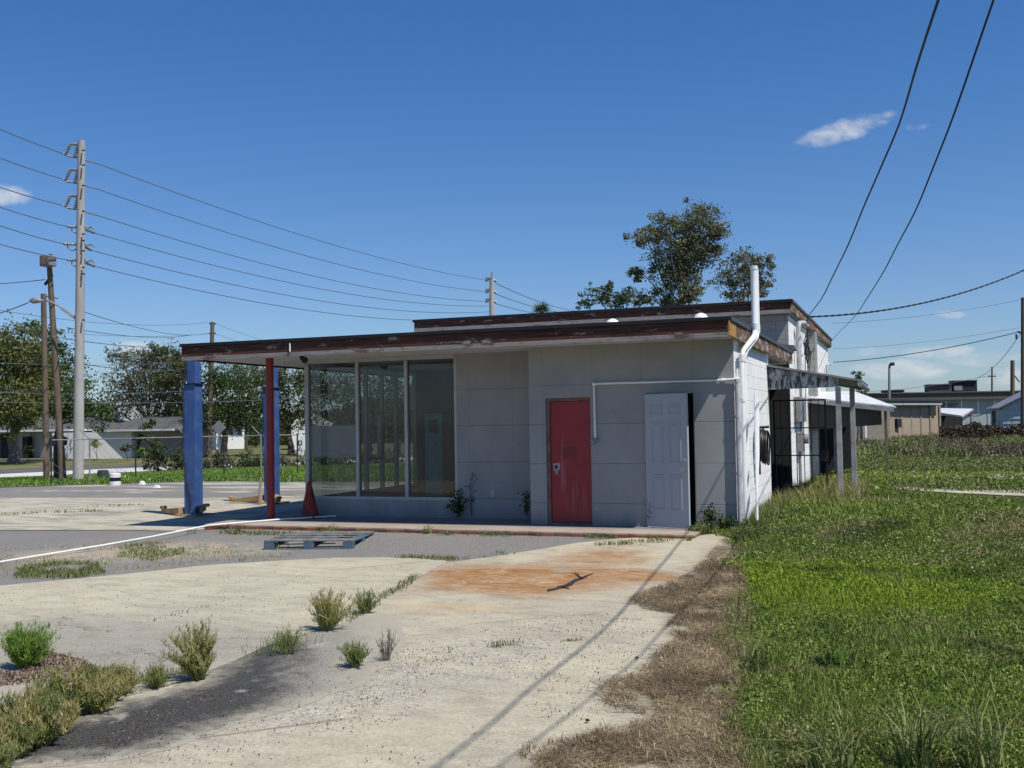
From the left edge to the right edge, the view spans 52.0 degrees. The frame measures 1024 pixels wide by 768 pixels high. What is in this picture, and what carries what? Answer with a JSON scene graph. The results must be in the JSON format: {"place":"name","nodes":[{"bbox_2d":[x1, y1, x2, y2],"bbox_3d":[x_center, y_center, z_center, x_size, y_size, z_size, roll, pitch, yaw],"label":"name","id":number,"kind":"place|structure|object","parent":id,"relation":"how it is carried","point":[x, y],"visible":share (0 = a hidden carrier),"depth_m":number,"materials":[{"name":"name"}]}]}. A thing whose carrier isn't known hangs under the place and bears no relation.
{"place":"outdoors","nodes":[
{"label":"outdoors","id":0,"kind":"place"},
{"bbox_2d":[115,541,185,560],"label":"lot grass","id":1,"kind":"structure","parent":0,"point":[142,547],"depth_m":14.69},
{"bbox_2d":[0,457,412,476],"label":"sidewalk","id":2,"kind":"structure","parent":0,"point":[71,472],"depth_m":64.54,"materials":[{"name":"concrete"}]},
{"bbox_2d":[0,456,412,473],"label":"road","id":3,"kind":"structure","parent":0,"point":[6,471],"depth_m":72.11,"materials":[{"name":"asphalt"}]},
{"bbox_2d":[0,431,714,585],"bbox_3d":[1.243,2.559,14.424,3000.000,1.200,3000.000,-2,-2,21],"label":"ground","id":4,"kind":"structure","parent":0,"point":[385,544],"depth_m":15.74,"materials":[{"name":"asphalt"}]},
{"bbox_2d":[0,302,73,463],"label":"oak tree","id":5,"kind":"object","parent":4,"relation":"on","point":[18,420],"visible":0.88,"depth_m":84.51,"materials":[{"name":"green plant"}]},
{"bbox_2d":[13,558,105,578],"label":"lot grass","id":6,"kind":"structure","parent":4,"relation":"on","point":[68,573],"depth_m":12.80,"materials":[{"name":"plant"}]},
{"bbox_2d":[29,140,96,479],"bbox_3d":[-15.618,-2.399,36.579,2.231,12.213,1.339,0,-2,-23],"label":"transmission pole","id":7,"kind":"object","parent":4,"relation":"on","point":[81,245],"visible":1,"depth_m":36.62,"materials":[{"name":"concrete"}]},
{"bbox_2d":[95,233,461,305],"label":"power line","id":8,"kind":"object","parent":7,"relation":"attached to","point":[262,276],"visible":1,"depth_m":46.48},
{"bbox_2d":[97,163,483,279],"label":"power line","id":9,"kind":"object","parent":7,"relation":"attached to","point":[264,223],"visible":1,"depth_m":46.66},
{"bbox_2d":[92,250,489,312],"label":"power line","id":10,"kind":"object","parent":7,"relation":"attached to","point":[273,292],"visible":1,"depth_m":47.54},
{"bbox_2d":[97,189,486,291],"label":"power line","id":11,"kind":"object","parent":7,"relation":"attached to","point":[267,244],"visible":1,"depth_m":46.91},
{"bbox_2d":[97,215,486,301],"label":"power line","id":12,"kind":"object","parent":7,"relation":"attached to","point":[267,264],"visible":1,"depth_m":46.80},
{"bbox_2d":[13,319,128,460],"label":"oak tree","id":13,"kind":"object","parent":4,"relation":"on","point":[102,409],"visible":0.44,"depth_m":92.05,"materials":[{"name":"green plant"}]},
{"bbox_2d":[0,416,230,458],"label":"ranch house","id":14,"kind":"structure","parent":4,"relation":"on","point":[167,426],"depth_m":97.66,"materials":[{"name":"grey"}]},
{"bbox_2d":[87,338,205,422],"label":"oak tree","id":15,"kind":"object","parent":4,"relation":"on","point":[132,383],"visible":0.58,"depth_m":103.23,"materials":[{"name":"green plant"}]},
{"bbox_2d":[0,539,296,578],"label":"sparse weeds","id":16,"kind":"object","parent":4,"relation":"on","point":[195,553],"visible":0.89,"depth_m":14.07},
{"bbox_2d":[0,498,303,530],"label":"concrete pad","id":17,"kind":"object","parent":4,"relation":"on","point":[148,514],"visible":0.66,"depth_m":21.69,"materials":[{"name":"concrete"}]},
{"bbox_2d":[160,361,213,516],"bbox_3d":[-6.688,1.079,21.128,1.320,3.120,0.600,-2,-2,21],"label":"car lift post","id":18,"kind":"object","parent":17,"relation":"on","point":[192,456],"visible":0.95,"depth_m":20.89,"materials":[{"name":"metal"}]},
{"bbox_2d":[228,367,289,503],"bbox_3d":[-5.793,1.173,24.032,1.500,3.120,0.650,-2,-2,21],"label":"car lift post","id":19,"kind":"object","parent":17,"relation":"on","point":[278,497],"visible":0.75,"depth_m":23.90,"materials":[{"name":"metal"}]},
{"bbox_2d":[0,515,335,562],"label":"painted line","id":20,"kind":"object","parent":4,"relation":"on","point":[2,561],"visible":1,"depth_m":16.11,"materials":[{"name":"white paint"}]},
{"bbox_2d":[146,341,206,418],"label":"oak tree","id":21,"kind":"object","parent":4,"relation":"on","point":[159,377],"visible":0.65,"depth_m":99.55,"materials":[{"name":"green plant"}]},
{"bbox_2d":[2,614,406,767],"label":"asphalt strip","id":22,"kind":"object","parent":4,"relation":"on","point":[271,675],"visible":0.86,"depth_m":6.72,"materials":[{"name":"asphalt"}]},
{"bbox_2d":[0,715,17,762],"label":"weed clump","id":23,"kind":"object","parent":22,"relation":"on","point":[6,737],"visible":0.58,"depth_m":5.42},
{"bbox_2d":[0,738,25,767],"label":"weed clump","id":24,"kind":"object","parent":22,"relation":"on","point":[4,761],"visible":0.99,"depth_m":5.30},
{"bbox_2d":[0,689,28,721],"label":"weed clump","id":25,"kind":"object","parent":22,"relation":"on","point":[8,702],"visible":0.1,"depth_m":5.88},
{"bbox_2d":[1,715,44,760],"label":"weed clump","id":26,"kind":"object","parent":22,"relation":"on","point":[26,738],"visible":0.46,"depth_m":5.53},
{"bbox_2d":[9,692,47,744],"bbox_3d":[-2.646,1.829,5.745,0.230,0.319,0.252,-1,-2,-12],"label":"weed clump","id":27,"kind":"object","parent":22,"relation":"on","point":[22,706],"visible":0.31,"depth_m":5.72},
{"bbox_2d":[13,678,55,708],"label":"weed clump","id":28,"kind":"object","parent":22,"relation":"on","point":[27,692],"visible":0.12,"depth_m":6.12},
{"bbox_2d":[19,694,73,747],"bbox_3d":[-2.538,1.854,5.761,0.285,0.295,0.294,-3,-3,40],"label":"weed clump","id":29,"kind":"object","parent":22,"relation":"on","point":[49,736],"visible":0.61,"depth_m":5.73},
{"bbox_2d":[29,685,67,741],"bbox_3d":[-2.551,1.818,5.797,0.192,0.342,0.216,-1,-2,2],"label":"weed clump","id":30,"kind":"object","parent":22,"relation":"on","point":[45,702],"visible":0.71,"depth_m":5.78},
{"bbox_2d":[50,695,84,734],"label":"weed clump","id":31,"kind":"object","parent":22,"relation":"on","point":[71,713],"visible":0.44,"depth_m":6.00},
{"bbox_2d":[45,650,89,710],"bbox_3d":[-2.662,1.799,6.284,0.259,0.420,0.247,0,-2,-17],"label":"weed clump","id":32,"kind":"object","parent":22,"relation":"on","point":[73,686],"visible":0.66,"depth_m":6.27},
{"bbox_2d":[83,671,128,714],"bbox_3d":[-2.510,1.886,6.419,0.292,0.252,0.253,-1,-2,7],"label":"weed clump","id":33,"kind":"object","parent":22,"relation":"on","point":[106,697],"visible":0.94,"depth_m":6.39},
{"bbox_2d":[96,670,132,701],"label":"weed clump","id":34,"kind":"object","parent":22,"relation":"on","point":[118,678],"visible":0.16,"depth_m":6.67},
{"bbox_2d":[160,617,220,680],"bbox_3d":[-2.218,1.817,7.231,0.402,0.441,0.423,-3,-3,37],"label":"weed bush","id":35,"kind":"object","parent":22,"relation":"on","point":[197,660],"visible":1,"depth_m":7.19,"materials":[{"name":"plant"}]},
{"bbox_2d":[270,625,308,654],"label":"weed bush","id":36,"kind":"object","parent":22,"relation":"on","point":[284,641],"visible":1,"depth_m":7.98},
{"bbox_2d":[305,584,357,630],"bbox_3d":[-1.524,1.886,8.928,0.448,0.407,0.420,-2,-2,21],"label":"weed bush","id":37,"kind":"object","parent":22,"relation":"on","point":[327,619],"visible":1,"depth_m":8.86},
{"bbox_2d":[335,638,371,667],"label":"weed bush","id":38,"kind":"object","parent":22,"relation":"on","point":[354,657],"visible":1,"depth_m":7.50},
{"bbox_2d":[375,628,399,660],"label":"weed bush","id":39,"kind":"object","parent":22,"relation":"on","point":[387,653],"visible":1,"depth_m":7.71,"materials":[{"name":"beige plant"}]},
{"bbox_2d":[0,463,412,486],"bbox_3d":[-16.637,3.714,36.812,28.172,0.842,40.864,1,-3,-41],"label":"grass verge","id":40,"kind":"object","parent":4,"relation":"on","point":[146,482],"depth_m":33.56,"materials":[{"name":"plant"}]},
{"bbox_2d":[41,294,57,477],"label":"wooden pole","id":41,"kind":"object","parent":40,"relation":"on","point":[45,426],"visible":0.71,"depth_m":40.59,"materials":[{"name":"brown wood"}]},
{"bbox_2d":[40,254,66,478],"bbox_3d":[-16.260,-0.430,37.152,0.618,8.378,0.973,-2,-2,21],"label":"leaning pole","id":42,"kind":"object","parent":40,"relation":"on","point":[49,263],"visible":0.92,"depth_m":37.20,"materials":[{"name":"brown wood"}]},
{"bbox_2d":[132,419,182,471],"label":"bush","id":43,"kind":"object","parent":40,"relation":"on","point":[156,445],"visible":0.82,"depth_m":48.86,"materials":[{"name":"green plant"}]},
{"bbox_2d":[50,426,297,485],"bbox_3d":[-11.625,2.397,36.285,8.350,1.801,1.777,1,-3,-37],"label":"chain link fence","id":44,"kind":"object","parent":40,"relation":"on","point":[223,461],"visible":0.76,"depth_m":36.15,"materials":[{"name":"metal"}]},
{"bbox_2d":[0,398,412,445],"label":"distant wood","id":45,"kind":"object","parent":4,"relation":"on","point":[387,441],"visible":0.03,"depth_m":153.87,"materials":[{"name":"green plant"}]},
{"bbox_2d":[206,322,215,457],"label":"wooden pole","id":46,"kind":"object","parent":4,"relation":"on","point":[209,433],"visible":0.81,"depth_m":94.82,"materials":[{"name":"brown wood"}]},
{"bbox_2d":[203,450,240,468],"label":"bush","id":47,"kind":"object","parent":4,"relation":"on","point":[218,461],"visible":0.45,"depth_m":58.02,"materials":[{"name":"green plant"}]},
{"bbox_2d":[202,416,243,448],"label":"white house","id":48,"kind":"structure","parent":4,"relation":"on","point":[236,442],"depth_m":131.19,"materials":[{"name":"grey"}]},
{"bbox_2d":[0,557,447,703],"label":"concrete apron","id":49,"kind":"object","parent":4,"relation":"on","point":[59,609],"visible":0.84,"depth_m":10.31,"materials":[{"name":"concrete"}]},
{"bbox_2d":[0,620,60,669],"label":"weed bush","id":50,"kind":"object","parent":49,"relation":"on","point":[26,649],"visible":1,"depth_m":7.61,"materials":[{"name":"plant"}]},
{"bbox_2d":[0,651,101,685],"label":"leaf litter","id":51,"kind":"object","parent":49,"relation":"on","point":[18,680],"visible":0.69,"depth_m":7.54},
{"bbox_2d":[97,657,141,695],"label":"weed bush","id":52,"kind":"object","parent":49,"relation":"on","point":[119,671],"visible":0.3,"depth_m":6.84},
{"bbox_2d":[135,661,173,688],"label":"weed bush","id":53,"kind":"object","parent":49,"relation":"on","point":[156,678],"visible":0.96,"depth_m":7.00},
{"bbox_2d":[341,572,420,622],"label":"weeds","id":54,"kind":"object","parent":49,"relation":"on","point":[356,614],"visible":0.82,"depth_m":10.85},
{"bbox_2d":[180,362,284,456],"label":"oak tree","id":55,"kind":"object","parent":4,"relation":"on","point":[221,383],"visible":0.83,"depth_m":95.78,"materials":[{"name":"green plant"}]},
{"bbox_2d":[227,364,265,449],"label":"willow tree","id":56,"kind":"object","parent":4,"relation":"on","point":[246,437],"visible":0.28,"depth_m":124.79,"materials":[{"name":"green plant"}]},
{"bbox_2d":[233,448,263,467],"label":"bush","id":57,"kind":"object","parent":4,"relation":"on","point":[250,463],"visible":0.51,"depth_m":57.83,"materials":[{"name":"green plant"}]},
{"bbox_2d":[202,395,299,447],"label":"oak tree","id":58,"kind":"object","parent":4,"relation":"on","point":[251,439],"visible":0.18,"depth_m":139.70,"materials":[{"name":"green plant"}]},
{"bbox_2d":[240,366,333,454],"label":"evergreen tree","id":59,"kind":"object","parent":4,"relation":"on","point":[285,416],"visible":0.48,"depth_m":97.86,"materials":[{"name":"green plant"}]},
{"bbox_2d":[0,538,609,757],"bbox_3d":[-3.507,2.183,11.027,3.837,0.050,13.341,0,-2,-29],"label":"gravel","id":60,"kind":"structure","parent":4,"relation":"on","point":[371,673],"depth_m":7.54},
{"bbox_2d":[264,531,373,549],"bbox_3d":[-2.808,2.295,15.441,1.300,0.138,1.220,-1,-2,7],"label":"wooden pallet","id":61,"kind":"object","parent":4,"relation":"on","point":[310,539],"visible":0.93,"depth_m":15.12,"materials":[{"name":"grey wood"}]},
{"bbox_2d":[312,456,352,465],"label":"hedge","id":62,"kind":"object","parent":4,"relation":"on","point":[327,461],"visible":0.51,"depth_m":57.77,"materials":[{"name":"green plant"}]},
{"bbox_2d":[292,370,402,442],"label":"evergreen tree","id":63,"kind":"object","parent":4,"relation":"on","point":[344,416],"visible":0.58,"depth_m":93.50,"materials":[{"name":"green plant"}]},
{"bbox_2d":[340,446,404,464],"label":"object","id":64,"kind":"object","parent":4,"relation":"on","point":[389,458],"visible":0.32,"depth_m":58.21,"materials":[{"name":"green plant"}]},
{"bbox_2d":[353,375,412,454],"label":"evergreen tree","id":65,"kind":"object","parent":4,"relation":"on","point":[389,403],"visible":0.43,"depth_m":93.66,"materials":[{"name":"green plant"}]},
{"bbox_2d":[187,528,692,539],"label":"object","id":66,"kind":"object","parent":4,"relation":"on","point":[447,532],"visible":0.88,"depth_m":15.62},
{"bbox_2d":[204,508,699,538],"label":"concrete slab","id":67,"kind":"structure","parent":4,"relation":"on","point":[517,527],"depth_m":16.48,"materials":[{"name":"concrete"}]},
{"bbox_2d":[292,481,326,518],"bbox_3d":[-3.541,2.015,18.368,0.437,0.635,0.437,-2,-2,21],"label":"traffic cone","id":68,"kind":"object","parent":67,"relation":"on","point":[309,507],"visible":0.92,"depth_m":18.28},
{"bbox_2d":[485,272,496,315],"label":"power pole","id":69,"kind":"object","parent":4,"relation":"on","point":[491,292],"visible":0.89,"depth_m":72.26,"materials":[{"name":"concrete"}]},
{"bbox_2d":[179,265,895,528],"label":"station building","id":70,"kind":"structure","parent":4,"relation":"on","point":[613,417],"depth_m":17.24,"materials":[{"name":"paint"}]},
{"bbox_2d":[311,363,417,495],"bbox_3d":[-2.865,0.895,20.960,0.100,2.510,4.300,-2,-2,21],"label":"side window frame","id":71,"kind":"structure","parent":70,"relation":"in","point":[367,417],"depth_m":21.45,"materials":[{"name":"metal"}]},
{"bbox_2d":[304,354,457,499],"bbox_3d":[-2.306,0.773,18.341,2.970,2.480,0.100,-2,-2,21],"label":"window frame","id":72,"kind":"structure","parent":70,"relation":"in","point":[320,441],"depth_m":18.51,"materials":[{"name":"metal"}]},
{"bbox_2d":[424,413,450,495],"bbox_3d":[-1.643,1.549,23.082,0.430,1.800,0.430,-2,-2,21],"label":"teal cabinet","id":73,"kind":"object","parent":70,"relation":"in","point":[437,454],"visible":1,"depth_m":22.92,"materials":[{"name":"paint"}]},
{"bbox_2d":[550,401,591,522],"bbox_3d":[0.923,1.207,16.335,0.654,1.875,0.052,-2,-2,21],"label":"red door","id":74,"kind":"structure","parent":70,"relation":"in","point":[569,420],"depth_m":16.32,"materials":[{"name":"paint"}]},
{"bbox_2d":[644,393,690,528],"bbox_3d":[2.275,1.130,15.536,0.762,1.975,0.100,-3,-3,44],"label":"white door","id":75,"kind":"structure","parent":70,"relation":"in","point":[666,415],"depth_m":15.53,"materials":[{"name":"paint"}]},
{"bbox_2d":[759,426,770,474],"bbox_3d":[4.120,1.081,17.211,0.201,0.790,0.559,-2,-2,21],"label":"garden hose","id":76,"kind":"object","parent":70,"relation":"hanging from","point":[764,449],"visible":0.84,"depth_m":17.04,"materials":[{"name":"black rubber"}]},
{"bbox_2d":[808,0,939,315],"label":"service cable","id":77,"kind":"object","parent":70,"relation":"attached to","point":[923,44],"visible":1,"depth_m":12.19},
{"bbox_2d":[832,0,994,339],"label":"service cable","id":78,"kind":"object","parent":70,"relation":"attached to","point":[977,46],"visible":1,"depth_m":8.61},
{"bbox_2d":[809,270,1023,317],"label":"twisted cable","id":79,"kind":"object","parent":70,"relation":"attached to","point":[914,304],"visible":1,"depth_m":27.99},
{"bbox_2d":[395,537,690,560],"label":"edge weeds","id":80,"kind":"object","parent":4,"relation":"on","point":[448,557],"visible":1,"depth_m":13.74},
{"bbox_2d":[575,280,659,309],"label":"tree","id":81,"kind":"object","parent":4,"relation":"on","point":[620,299],"visible":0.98,"depth_m":55.90,"materials":[{"name":"green plant"}]},
{"bbox_2d":[623,197,733,305],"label":"sycamore tree","id":82,"kind":"object","parent":4,"relation":"on","point":[688,245],"visible":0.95,"depth_m":51.75,"materials":[{"name":"green plant"}]},
{"bbox_2d":[685,516,776,543],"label":"corner weeds","id":83,"kind":"object","parent":4,"relation":"on","point":[752,527],"visible":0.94,"depth_m":14.59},
{"bbox_2d":[706,246,777,301],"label":"sycamore tree","id":84,"kind":"object","parent":4,"relation":"on","point":[745,271],"visible":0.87,"depth_m":53.92,"materials":[{"name":"green plant"}]},
{"bbox_2d":[856,407,890,441],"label":"tan annex","id":85,"kind":"object","parent":4,"relation":"on","point":[873,431],"visible":0.11,"depth_m":66.70,"materials":[{"name":"white paint"}]},
{"bbox_2d":[861,399,942,437],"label":"board shed","id":86,"kind":"structure","parent":4,"relation":"on","point":[909,417],"depth_m":75.44,"materials":[{"name":"wood"}]},
{"bbox_2d":[856,432,1023,457],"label":"field brush","id":87,"kind":"object","parent":4,"relation":"on","point":[978,446],"visible":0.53,"depth_m":39.25,"materials":[{"name":"plant"}]},
{"bbox_2d":[863,390,1020,429],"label":"grey warehouse","id":88,"kind":"structure","parent":4,"relation":"on","point":[978,402],"depth_m":130.43,"materials":[{"name":"metal"}]},
{"bbox_2d":[948,380,977,391],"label":"rooftop unit","id":89,"kind":"object","parent":88,"relation":"on","point":[966,385],"visible":0.86,"depth_m":133.76,"materials":[{"name":"paint"}]},
{"bbox_2d":[941,408,972,427],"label":"white awning","id":90,"kind":"object","parent":4,"relation":"on","point":[953,414],"visible":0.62,"depth_m":80.98,"materials":[{"name":"metal"}]},
{"bbox_2d":[938,416,1023,439],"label":"vine hedge","id":91,"kind":"object","parent":4,"relation":"on","point":[970,428],"visible":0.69,"depth_m":66.62,"materials":[{"name":"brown plant"}]},
{"bbox_2d":[986,392,1020,430],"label":"blue metal shed","id":92,"kind":"structure","parent":4,"relation":"on","point":[1006,410],"depth_m":78.02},
{"bbox_2d":[1015,297,1023,422],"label":"wooden pole","id":93,"kind":"object","parent":4,"relation":"on","point":[1022,359],"visible":0.88,"depth_m":69.90,"materials":[{"name":"brown wood"}]},
{"bbox_2d":[48,534,731,767],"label":"driveway","id":94,"kind":"structure","parent":0,"point":[462,603],"depth_m":7.35,"materials":[{"name":"concrete"}]},
{"bbox_2d":[2,565,661,764],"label":"leaf specks","id":95,"kind":"object","parent":94,"relation":"on","point":[365,689],"visible":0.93,"depth_m":7.21,"materials":[{"name":"plant"}]},
{"bbox_2d":[351,587,384,613],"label":"weed bush","id":96,"kind":"object","parent":94,"relation":"on","point":[364,605],"visible":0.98,"depth_m":9.67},
{"bbox_2d":[498,541,732,767],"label":"straw mat","id":97,"kind":"object","parent":94,"relation":"on","point":[516,762],"visible":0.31,"depth_m":6.40,"materials":[{"name":"plant"}]},
{"bbox_2d":[496,538,774,767],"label":"dead straw","id":98,"kind":"object","parent":97,"relation":"on","point":[697,734],"visible":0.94,"depth_m":6.62,"materials":[{"name":"plant"}]},
{"bbox_2d":[0,0,1023,424],"label":"sky","id":99,"kind":"structure","parent":0,"point":[520,142],"materials":[{"name":"blue"}]},
{"bbox_2d":[688,460,1023,767],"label":"lawn","id":100,"kind":"structure","parent":0,"point":[739,548],"depth_m":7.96,"materials":[{"name":"plant"}]},
{"bbox_2d":[700,625,802,674],"bbox_3d":[1.577,1.818,7.129,0.881,0.326,0.952,-2,-2,21],"label":"grass tussock","id":101,"kind":"object","parent":100,"relation":"on","point":[752,663],"depth_m":7.15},
{"bbox_2d":[754,394,757,519],"bbox_3d":[3.585,1.147,15.422,0.041,2.028,0.556,-2,-2,15],"label":"plastic rod","id":102,"kind":"object","parent":100,"relation":"on","point":[755,439],"visible":0.79,"depth_m":15.47,"materials":[{"name":"white plastic"}]},
{"bbox_2d":[742,492,793,524],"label":"wall grass","id":103,"kind":"structure","parent":100,"relation":"on","point":[769,505],"depth_m":16.46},
{"bbox_2d":[733,705,880,767],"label":"grass tussock","id":104,"kind":"object","parent":100,"relation":"on","point":[831,761],"depth_m":5.08,"materials":[{"name":"plant"}]},
{"bbox_2d":[767,473,875,503],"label":"seed grass","id":105,"kind":"structure","parent":100,"relation":"on","point":[829,492],"depth_m":19.01,"materials":[{"name":"plant"}]},
{"bbox_2d":[806,647,866,669],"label":"grass tussock","id":106,"kind":"object","parent":100,"relation":"on","point":[830,657],"depth_m":7.26,"materials":[{"name":"green plant"}]},
{"bbox_2d":[852,684,1004,767],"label":"grass tussock","id":107,"kind":"object","parent":100,"relation":"on","point":[909,754],"depth_m":5.14,"materials":[{"name":"plant"}]},
{"bbox_2d":[874,686,1023,767],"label":"grass tussock","id":108,"kind":"object","parent":100,"relation":"on","point":[979,759],"depth_m":5.08,"materials":[{"name":"plant"}]},
{"bbox_2d":[885,477,1023,492],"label":"path grass","id":109,"kind":"structure","parent":100,"relation":"on","point":[921,486],"depth_m":20.35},
{"bbox_2d":[897,487,1023,495],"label":"broken path","id":110,"kind":"structure","parent":100,"relation":"on","point":[990,492],"depth_m":19.31,"materials":[{"name":"concrete"}]},
{"bbox_2d":[856,452,1023,471],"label":"field grass","id":111,"kind":"structure","parent":0,"point":[901,462],"depth_m":30.26,"materials":[{"name":"plant"}]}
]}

